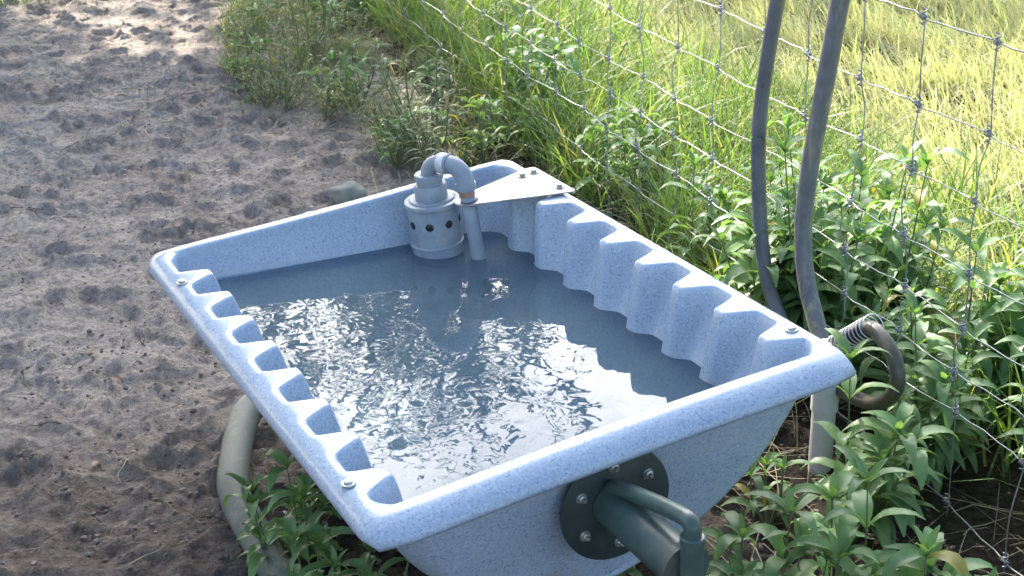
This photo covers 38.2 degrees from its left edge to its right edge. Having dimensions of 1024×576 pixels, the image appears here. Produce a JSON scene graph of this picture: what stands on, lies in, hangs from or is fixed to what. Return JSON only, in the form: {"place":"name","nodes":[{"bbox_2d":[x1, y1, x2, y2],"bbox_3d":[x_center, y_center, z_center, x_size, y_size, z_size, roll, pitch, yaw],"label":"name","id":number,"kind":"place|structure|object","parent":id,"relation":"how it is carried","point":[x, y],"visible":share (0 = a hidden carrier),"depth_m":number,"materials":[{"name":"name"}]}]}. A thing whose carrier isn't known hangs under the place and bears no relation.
{"place":"outdoors","nodes":[
{"label":"outdoors","id":0,"kind":"place"},
{"bbox_2d":[0,0,1023,575],"bbox_3d":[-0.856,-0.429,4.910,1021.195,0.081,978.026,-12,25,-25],"label":"ground","id":1,"kind":"structure","parent":0,"point":[100,152],"depth_m":3.99,"materials":[{"name":"soil"}]},
{"bbox_2d":[211,18,262,62],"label":"border weed","id":2,"kind":"object","parent":1,"relation":"on","point":[247,41],"visible":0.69,"depth_m":6.05,"materials":[{"name":"green plant"}]},
{"bbox_2d":[223,0,267,43],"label":"border weed","id":3,"kind":"object","parent":1,"relation":"on","point":[241,8],"visible":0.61,"depth_m":6.44,"materials":[{"name":"green plant"}]},
{"bbox_2d":[225,68,269,105],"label":"border weed","id":4,"kind":"object","parent":1,"relation":"on","point":[252,97],"visible":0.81,"depth_m":5.53,"materials":[{"name":"green plant"}]},
{"bbox_2d":[230,52,266,88],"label":"border weed","id":5,"kind":"object","parent":1,"relation":"on","point":[254,62],"visible":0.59,"depth_m":5.73,"materials":[{"name":"green plant"}]},
{"bbox_2d":[216,31,280,81],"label":"border weed","id":6,"kind":"object","parent":1,"relation":"on","point":[233,43],"visible":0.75,"depth_m":5.86,"materials":[{"name":"green plant"}]},
{"bbox_2d":[240,0,285,38],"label":"border weed","id":7,"kind":"object","parent":1,"relation":"on","point":[250,10],"visible":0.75,"depth_m":6.44,"materials":[{"name":"green plant"}]},
{"bbox_2d":[237,42,289,107],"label":"border weed","id":8,"kind":"object","parent":1,"relation":"on","point":[266,96],"visible":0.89,"depth_m":5.50,"materials":[{"name":"green plant"}]},
{"bbox_2d":[219,0,343,68],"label":"border weed","id":9,"kind":"object","parent":1,"relation":"on","point":[308,34],"visible":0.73,"depth_m":6.06,"materials":[{"name":"green plant"}]},
{"bbox_2d":[221,449,342,575],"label":"weed plant","id":10,"kind":"object","parent":1,"relation":"on","point":[254,527],"visible":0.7,"depth_m":2.56,"materials":[{"name":"green plant"}]},
{"bbox_2d":[238,36,326,104],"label":"border weed","id":11,"kind":"object","parent":1,"relation":"on","point":[282,78],"visible":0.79,"depth_m":5.51,"materials":[{"name":"green plant"}]},
{"bbox_2d":[262,40,314,79],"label":"border weed","id":12,"kind":"object","parent":1,"relation":"on","point":[269,54],"visible":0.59,"depth_m":5.85,"materials":[{"name":"green plant"}]},
{"bbox_2d":[268,72,317,111],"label":"border weed","id":13,"kind":"object","parent":1,"relation":"on","point":[287,99],"visible":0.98,"depth_m":5.44,"materials":[{"name":"green plant"}]},
{"bbox_2d":[273,4,322,53],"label":"border weed","id":14,"kind":"object","parent":1,"relation":"on","point":[309,24],"visible":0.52,"depth_m":6.22,"materials":[{"name":"green plant"}]},
{"bbox_2d":[272,488,340,562],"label":"weed plant","id":15,"kind":"object","parent":1,"relation":"on","point":[308,510],"visible":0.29,"depth_m":2.59,"materials":[{"name":"green plant"}]},
{"bbox_2d":[264,474,355,575],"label":"weed plant","id":16,"kind":"object","parent":1,"relation":"on","point":[290,533],"visible":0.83,"depth_m":2.42,"materials":[{"name":"green plant"}]},
{"bbox_2d":[291,3,329,35],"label":"border weed","id":17,"kind":"object","parent":1,"relation":"on","point":[316,15],"visible":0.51,"depth_m":6.48,"materials":[{"name":"green plant"}]},
{"bbox_2d":[296,0,355,39],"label":"border weed","id":18,"kind":"object","parent":1,"relation":"on","point":[327,11],"visible":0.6,"depth_m":6.52,"materials":[{"name":"green plant"}]},
{"bbox_2d":[305,47,358,90],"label":"border weed","id":19,"kind":"object","parent":1,"relation":"on","point":[319,80],"visible":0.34,"depth_m":5.70,"materials":[{"name":"green plant"}]},
{"bbox_2d":[302,4,370,47],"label":"border weed","id":20,"kind":"object","parent":1,"relation":"on","point":[341,27],"visible":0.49,"depth_m":6.30,"materials":[{"name":"green plant"}]},
{"bbox_2d":[295,50,379,103],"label":"border weed","id":21,"kind":"object","parent":1,"relation":"on","point":[348,72],"visible":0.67,"depth_m":5.43,"materials":[{"name":"green plant"}]},
{"bbox_2d":[309,65,365,121],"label":"border weed","id":22,"kind":"object","parent":1,"relation":"on","point":[328,101],"visible":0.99,"depth_m":5.29,"materials":[{"name":"green plant"}]},
{"bbox_2d":[296,544,387,575],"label":"weed plant","id":23,"kind":"object","parent":1,"relation":"on","point":[331,555],"visible":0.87,"depth_m":2.38,"materials":[{"name":"green plant"}]},
{"bbox_2d":[326,34,363,68],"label":"border weed","id":24,"kind":"object","parent":1,"relation":"on","point":[335,42],"visible":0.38,"depth_m":6.05,"materials":[{"name":"green plant"}]},
{"bbox_2d":[322,0,371,28],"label":"border weed","id":25,"kind":"object","parent":1,"relation":"on","point":[354,9],"visible":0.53,"depth_m":6.75,"materials":[{"name":"green plant"}]},
{"bbox_2d":[330,181,367,203],"bbox_3d":[-0.493,-0.286,4.483,0.111,0.070,0.091,-12,25,-25],"label":"stone","id":26,"kind":"object","parent":1,"relation":"on","point":[348,191],"visible":0.86,"depth_m":4.45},
{"bbox_2d":[181,0,544,169],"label":"border grass","id":27,"kind":"structure","parent":1,"relation":"on","point":[321,47],"depth_m":5.94,"materials":[{"name":"green plant"}]},
{"bbox_2d":[331,37,400,106],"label":"border weed","id":28,"kind":"object","parent":1,"relation":"on","point":[379,73],"visible":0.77,"depth_m":5.40,"materials":[{"name":"green plant"}]},
{"bbox_2d":[357,542,408,575],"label":"weed plant","id":29,"kind":"object","parent":1,"relation":"on","point":[365,556],"visible":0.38,"depth_m":2.42,"materials":[{"name":"green plant"}]},
{"bbox_2d":[364,95,407,149],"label":"border weed","id":30,"kind":"object","parent":1,"relation":"on","point":[376,112],"visible":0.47,"depth_m":4.96,"materials":[{"name":"green plant"}]},
{"bbox_2d":[349,76,429,143],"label":"border weed","id":31,"kind":"object","parent":1,"relation":"on","point":[367,108],"visible":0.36,"depth_m":4.93,"materials":[{"name":"green plant"}]},
{"bbox_2d":[365,112,416,165],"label":"border weed","id":32,"kind":"object","parent":1,"relation":"on","point":[389,153],"visible":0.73,"depth_m":4.77,"materials":[{"name":"green plant"}]},
{"bbox_2d":[370,106,432,157],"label":"border weed","id":33,"kind":"object","parent":1,"relation":"on","point":[400,111],"visible":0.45,"depth_m":4.85,"materials":[{"name":"green plant"}]},
{"bbox_2d":[354,70,457,143],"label":"border weed","id":34,"kind":"object","parent":1,"relation":"on","point":[366,89],"visible":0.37,"depth_m":5.05,"materials":[{"name":"green plant"}]},
{"bbox_2d":[381,101,449,167],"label":"border weed","id":35,"kind":"object","parent":1,"relation":"on","point":[401,163],"visible":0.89,"depth_m":4.71,"materials":[{"name":"green plant"}]},
{"bbox_2d":[366,35,465,168],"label":"border weed","id":36,"kind":"object","parent":1,"relation":"on","point":[413,132],"visible":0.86,"depth_m":4.76,"materials":[{"name":"green plant"}]},
{"bbox_2d":[410,54,460,98],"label":"border weed","id":37,"kind":"object","parent":1,"relation":"on","point":[427,72],"visible":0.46,"depth_m":5.56,"materials":[{"name":"green plant"}]},
{"bbox_2d":[438,51,477,105],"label":"border weed","id":38,"kind":"object","parent":1,"relation":"on","point":[449,80],"visible":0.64,"depth_m":5.45,"materials":[{"name":"green plant"}]},
{"bbox_2d":[217,211,708,575],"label":"pipe","id":39,"kind":"object","parent":1,"relation":"on","point":[630,517],"visible":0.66,"depth_m":2.06,"materials":[{"name":"grey paint"}]},
{"bbox_2d":[149,160,855,575],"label":"water trough","id":40,"kind":"object","parent":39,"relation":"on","point":[763,368],"visible":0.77,"depth_m":2.27,"materials":[{"name":"blue plastic"}]},
{"bbox_2d":[217,232,715,500],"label":"water","id":41,"kind":"structure","parent":40,"relation":"in","point":[422,375],"depth_m":2.55,"materials":[{"name":"clear liquid"}]},
{"bbox_2d":[404,152,574,259],"bbox_3d":[-0.050,-0.123,3.005,0.334,0.342,0.168,-3,23,-6],"label":"float valve","id":42,"kind":"object","parent":40,"relation":"on","point":[432,203],"visible":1,"depth_m":2.94,"materials":[{"name":"plastic"}]},
{"bbox_2d":[404,65,532,139],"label":"border weed","id":43,"kind":"object","parent":1,"relation":"on","point":[451,111],"visible":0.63,"depth_m":5.03,"materials":[{"name":"green plant"}]},
{"bbox_2d":[422,94,523,164],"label":"border weed","id":44,"kind":"object","parent":1,"relation":"on","point":[480,132],"visible":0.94,"depth_m":4.75,"materials":[{"name":"green plant"}]},
{"bbox_2d":[450,128,497,166],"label":"border weed","id":45,"kind":"object","parent":1,"relation":"on","point":[465,157],"visible":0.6,"depth_m":4.79,"materials":[{"name":"green plant"}]},
{"bbox_2d":[0,0,955,571],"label":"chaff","id":46,"kind":"object","parent":1,"relation":"on","point":[178,332],"visible":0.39,"depth_m":3.52,"materials":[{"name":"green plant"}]},
{"bbox_2d":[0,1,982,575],"bbox_3d":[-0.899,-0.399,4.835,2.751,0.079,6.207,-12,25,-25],"label":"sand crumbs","id":47,"kind":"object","parent":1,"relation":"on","point":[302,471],"visible":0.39,"depth_m":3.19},
{"bbox_2d":[470,95,527,148],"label":"border weed","id":48,"kind":"object","parent":1,"relation":"on","point":[494,111],"visible":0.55,"depth_m":4.99,"materials":[{"name":"green plant"}]},
{"bbox_2d":[482,26,546,113],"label":"weed plant","id":49,"kind":"object","parent":1,"relation":"on","point":[541,37],"visible":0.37,"depth_m":5.20,"materials":[{"name":"green plant"}]},
{"bbox_2d":[513,79,566,155],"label":"weed plant","id":50,"kind":"object","parent":1,"relation":"on","point":[541,100],"visible":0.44,"depth_m":4.83,"materials":[{"name":"green plant"}]},
{"bbox_2d":[500,3,582,126],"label":"weed plant","id":51,"kind":"object","parent":1,"relation":"on","point":[562,53],"visible":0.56,"depth_m":5.12,"materials":[{"name":"green plant"}]},
{"bbox_2d":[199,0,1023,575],"bbox_3d":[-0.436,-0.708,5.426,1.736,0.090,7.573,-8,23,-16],"label":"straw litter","id":52,"kind":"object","parent":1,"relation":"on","point":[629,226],"visible":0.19,"depth_m":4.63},
{"bbox_2d":[593,130,645,169],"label":"weed plant","id":53,"kind":"object","parent":1,"relation":"on","point":[616,151],"visible":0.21,"depth_m":4.59,"materials":[{"name":"green plant"}]},
{"bbox_2d":[572,106,667,213],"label":"weed plant","id":54,"kind":"object","parent":1,"relation":"on","point":[598,127],"visible":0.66,"depth_m":4.34,"materials":[{"name":"green plant"}]},
{"bbox_2d":[617,567,641,575],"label":"weed plant","id":55,"kind":"object","parent":1,"relation":"on","point":[632,571],"visible":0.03,"depth_m":2.35,"materials":[{"name":"green plant"}]},
{"bbox_2d":[606,112,684,210],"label":"weed plant","id":56,"kind":"object","parent":1,"relation":"on","point":[633,117],"visible":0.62,"depth_m":4.32,"materials":[{"name":"green plant"}]},
{"bbox_2d":[646,160,697,211],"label":"weed plant","id":57,"kind":"object","parent":1,"relation":"on","point":[677,166],"visible":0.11,"depth_m":4.20,"materials":[{"name":"green plant"}]},
{"bbox_2d":[333,0,1023,493],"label":"tall grass","id":58,"kind":"structure","parent":1,"relation":"on","point":[595,98],"depth_m":4.75,"materials":[{"name":"plant"}]},
{"bbox_2d":[679,172,725,216],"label":"weed plant","id":59,"kind":"object","parent":1,"relation":"on","point":[709,177],"visible":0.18,"depth_m":4.15,"materials":[{"name":"green plant"}]},
{"bbox_2d":[384,0,1023,575],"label":"wire fence","id":60,"kind":"object","parent":1,"relation":"on","point":[918,104],"visible":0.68,"depth_m":2.95,"materials":[{"name":"metal"}]},
{"bbox_2d":[656,150,751,273],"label":"weed plant","id":61,"kind":"object","parent":1,"relation":"on","point":[722,193],"visible":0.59,"depth_m":3.74,"materials":[{"name":"green plant"}]},
{"bbox_2d":[704,546,748,575],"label":"weed plant","id":62,"kind":"object","parent":1,"relation":"on","point":[724,566],"visible":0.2,"depth_m":2.34,"materials":[{"name":"green plant"}]},
{"bbox_2d":[702,510,788,575],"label":"weed plant","id":63,"kind":"object","parent":1,"relation":"on","point":[741,533],"visible":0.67,"depth_m":2.40,"materials":[{"name":"green plant"}]},
{"bbox_2d":[714,229,785,296],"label":"weed plant","id":64,"kind":"object","parent":1,"relation":"on","point":[733,242],"visible":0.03,"depth_m":3.38,"materials":[{"name":"green plant"}]},
{"bbox_2d":[720,450,813,526],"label":"weed plant","id":65,"kind":"object","parent":1,"relation":"on","point":[752,504],"visible":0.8,"depth_m":2.75,"materials":[{"name":"green plant"}]},
{"bbox_2d":[751,0,788,319],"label":"poly pipe","id":66,"kind":"object","parent":1,"relation":"on","point":[760,116],"visible":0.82,"depth_m":3.14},
{"bbox_2d":[749,249,792,295],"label":"plant","id":67,"kind":"object","parent":1,"relation":"on","point":[782,263],"visible":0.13,"depth_m":3.19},
{"bbox_2d":[703,151,846,289],"bbox_3d":[0.599,-0.083,3.450,0.337,0.477,0.272,-10,28,-34],"label":"weed plant","id":68,"kind":"object","parent":1,"relation":"on","point":[744,216],"visible":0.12,"depth_m":3.38,"materials":[{"name":"green plant"}]},
{"bbox_2d":[730,215,837,292],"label":"weed plant","id":69,"kind":"object","parent":1,"relation":"on","point":[783,233],"visible":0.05,"depth_m":3.27,"materials":[{"name":"green plant"}]},
{"bbox_2d":[723,213,861,331],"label":"weed plant","id":70,"kind":"object","parent":1,"relation":"on","point":[741,270],"visible":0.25,"depth_m":3.19,"materials":[{"name":"green plant"}]},
{"bbox_2d":[734,168,854,244],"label":"weed plant","id":71,"kind":"object","parent":1,"relation":"on","point":[833,177],"visible":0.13,"depth_m":3.39,"materials":[{"name":"green plant"}]},
{"bbox_2d":[740,165,853,245],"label":"weed plant","id":72,"kind":"object","parent":1,"relation":"on","point":[772,174],"visible":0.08,"depth_m":3.51,"materials":[{"name":"green plant"}]},
{"bbox_2d":[752,200,844,320],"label":"weed plant","id":73,"kind":"object","parent":1,"relation":"on","point":[818,214],"visible":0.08,"depth_m":3.23,"materials":[{"name":"green plant"}]},
{"bbox_2d":[719,486,881,575],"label":"weed plant","id":74,"kind":"object","parent":1,"relation":"on","point":[846,527],"visible":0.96,"depth_m":2.31,"materials":[{"name":"green plant"}]},
{"bbox_2d":[755,172,846,322],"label":"weed plant","id":75,"kind":"object","parent":1,"relation":"on","point":[759,292],"visible":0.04,"depth_m":3.29,"materials":[{"name":"green plant"}]},
{"bbox_2d":[767,187,871,285],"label":"weed plant","id":76,"kind":"object","parent":1,"relation":"on","point":[783,192],"visible":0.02,"depth_m":3.39,"materials":[{"name":"green plant"}]},
{"bbox_2d":[762,470,879,575],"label":"weed plant","id":77,"kind":"object","parent":1,"relation":"on","point":[839,482],"visible":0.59,"depth_m":2.37,"materials":[{"name":"green plant"}]},
{"bbox_2d":[794,0,849,338],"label":"poly pipe","id":78,"kind":"object","parent":1,"relation":"on","point":[837,13],"visible":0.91,"depth_m":2.91,"materials":[{"name":"plastic"}]},
{"bbox_2d":[808,338,841,476],"bbox_3d":[0.615,0.252,2.920,0.054,0.310,0.054,-12,25,-25],"label":"standpipe","id":79,"kind":"object","parent":1,"relation":"on","point":[824,405],"visible":0.34,"depth_m":2.91,"materials":[{"name":"white plastic"}]},
{"bbox_2d":[827,314,905,409],"bbox_3d":[0.654,0.134,2.812,0.047,0.217,0.318,-7,23,-15],"label":"hose","id":80,"kind":"object","parent":79,"relation":"attached to","point":[858,331],"visible":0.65,"depth_m":2.72,"materials":[{"name":"black rubber"}]},
{"bbox_2d":[762,218,891,365],"bbox_3d":[0.679,0.032,3.217,0.250,0.438,0.309,-10,30,-29],"label":"weed plant","id":81,"kind":"object","parent":1,"relation":"on","point":[867,228],"visible":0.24,"depth_m":3.12,"materials":[{"name":"green plant"}]},
{"bbox_2d":[688,109,969,323],"bbox_3d":[0.671,-0.099,3.303,0.569,0.631,0.388,-7,17,-5],"label":"weed plant","id":82,"kind":"object","parent":1,"relation":"on","point":[924,160],"visible":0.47,"depth_m":3.20,"materials":[{"name":"green plant"}]},
{"bbox_2d":[787,164,882,239],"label":"weed plant","id":83,"kind":"object","parent":1,"relation":"on","point":[851,211],"visible":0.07,"depth_m":3.68,"materials":[{"name":"green plant"}]},
{"bbox_2d":[817,186,859,220],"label":"weed plant","id":84,"kind":"object","parent":1,"relation":"on","point":[844,191],"visible":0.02,"depth_m":3.75,"materials":[{"name":"green plant"}]},
{"bbox_2d":[784,273,895,403],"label":"weed plant","id":85,"kind":"object","parent":1,"relation":"on","point":[852,292],"visible":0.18,"depth_m":3.13,"materials":[{"name":"green plant"}]},
{"bbox_2d":[803,240,877,328],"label":"weed plant","id":86,"kind":"object","parent":1,"relation":"on","point":[824,297],"visible":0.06,"depth_m":3.21,"materials":[{"name":"green plant"}]},
{"bbox_2d":[793,217,927,370],"bbox_3d":[0.782,0.021,3.314,0.260,0.386,0.275,14,27,31],"label":"weed plant","id":87,"kind":"object","parent":1,"relation":"on","point":[893,245],"visible":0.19,"depth_m":3.25,"materials":[{"name":"green plant"}]},
{"bbox_2d":[841,243,895,304],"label":"weed plant","id":88,"kind":"object","parent":1,"relation":"on","point":[862,296],"visible":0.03,"depth_m":3.32,"materials":[{"name":"green plant"}]},
{"bbox_2d":[777,192,976,367],"bbox_3d":[0.755,-0.009,3.278,0.426,0.472,0.290,-14,28,-14],"label":"weed plant","id":89,"kind":"object","parent":1,"relation":"on","point":[933,226],"visible":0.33,"depth_m":3.20,"materials":[{"name":"green plant"}]},
{"bbox_2d":[820,149,938,306],"bbox_3d":[0.818,-0.056,3.427,0.259,0.454,0.320,-12,32,-25],"label":"weed plant","id":90,"kind":"object","parent":1,"relation":"on","point":[862,173],"visible":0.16,"depth_m":3.39,"materials":[{"name":"green plant"}]},
{"bbox_2d":[802,328,958,550],"bbox_3d":[0.635,0.304,2.635,0.233,0.409,0.289,-18,28,-35],"label":"weed plant","id":91,"kind":"object","parent":1,"relation":"on","point":[886,491],"visible":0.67,"depth_m":2.61,"materials":[{"name":"green plant"}]},
{"bbox_2d":[836,175,928,261],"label":"weed plant","id":92,"kind":"object","parent":1,"relation":"on","point":[883,194],"visible":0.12,"depth_m":3.50,"materials":[{"name":"green plant"}]},
{"bbox_2d":[863,385,928,498],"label":"weed plant","id":93,"kind":"object","parent":1,"relation":"on","point":[908,390],"visible":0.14,"depth_m":2.77,"materials":[{"name":"green plant"}]},
{"bbox_2d":[851,277,948,432],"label":"weed plant","id":94,"kind":"object","parent":1,"relation":"on","point":[908,319],"visible":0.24,"depth_m":3.06,"materials":[{"name":"green plant"}]},
{"bbox_2d":[857,172,956,325],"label":"weed plant","id":95,"kind":"object","parent":1,"relation":"on","point":[886,184],"visible":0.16,"depth_m":3.36,"materials":[{"name":"green plant"}]},
{"bbox_2d":[819,445,998,575],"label":"weed plant","id":96,"kind":"object","parent":1,"relation":"on","point":[862,502],"visible":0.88,"depth_m":2.23,"materials":[{"name":"green plant"}]},
{"bbox_2d":[871,238,952,366],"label":"weed plant","id":97,"kind":"object","parent":1,"relation":"on","point":[932,281],"visible":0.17,"depth_m":3.29,"materials":[{"name":"green plant"}]},
{"bbox_2d":[881,524,995,575],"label":"weed plant","id":98,"kind":"object","parent":1,"relation":"on","point":[928,537],"visible":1,"depth_m":2.14,"materials":[{"name":"green plant"}]},
{"bbox_2d":[886,287,999,495],"bbox_3d":[0.798,0.216,2.849,0.218,0.382,0.270,-14,27,-13],"label":"weed plant","id":99,"kind":"object","parent":1,"relation":"on","point":[937,385],"visible":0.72,"depth_m":2.81,"materials":[{"name":"green plant"}]},
{"bbox_2d":[885,321,1003,472],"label":"weed plant","id":100,"kind":"object","parent":1,"relation":"on","point":[931,347],"visible":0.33,"depth_m":2.86,"materials":[{"name":"green plant"}]},
{"bbox_2d":[918,227,1023,433],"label":"weed plant","id":101,"kind":"object","parent":1,"relation":"on","point":[1013,311],"visible":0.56,"depth_m":3.01,"materials":[{"name":"green plant"}]},
{"bbox_2d":[939,247,1023,414],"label":"weed plant","id":102,"kind":"object","parent":1,"relation":"on","point":[1000,278],"visible":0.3,"depth_m":3.12,"materials":[{"name":"green plant"}]},
{"bbox_2d":[956,292,1023,372],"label":"weed plant","id":103,"kind":"object","parent":1,"relation":"on","point":[988,304],"visible":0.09,"depth_m":3.11,"materials":[{"name":"green plant"}]},
{"bbox_2d":[970,315,1023,419],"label":"weed plant","id":104,"kind":"object","parent":1,"relation":"on","point":[1001,362],"visible":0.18,"depth_m":3.06,"materials":[{"name":"green plant"}]},
{"bbox_2d":[985,300,1023,445],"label":"weed plant","id":105,"kind":"object","parent":1,"relation":"on","point":[1005,390],"visible":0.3,"depth_m":3.04,"materials":[{"name":"green plant"}]},
{"bbox_2d":[994,282,1023,461],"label":"weed plant","id":106,"kind":"object","parent":1,"relation":"on","point":[1016,338],"visible":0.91,"depth_m":2.70,"materials":[{"name":"green plant"}]},
{"bbox_2d":[521,0,1023,312],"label":"pale grass","id":107,"kind":"structure","parent":0,"point":[974,80],"depth_m":5.62,"materials":[{"name":"plant"}]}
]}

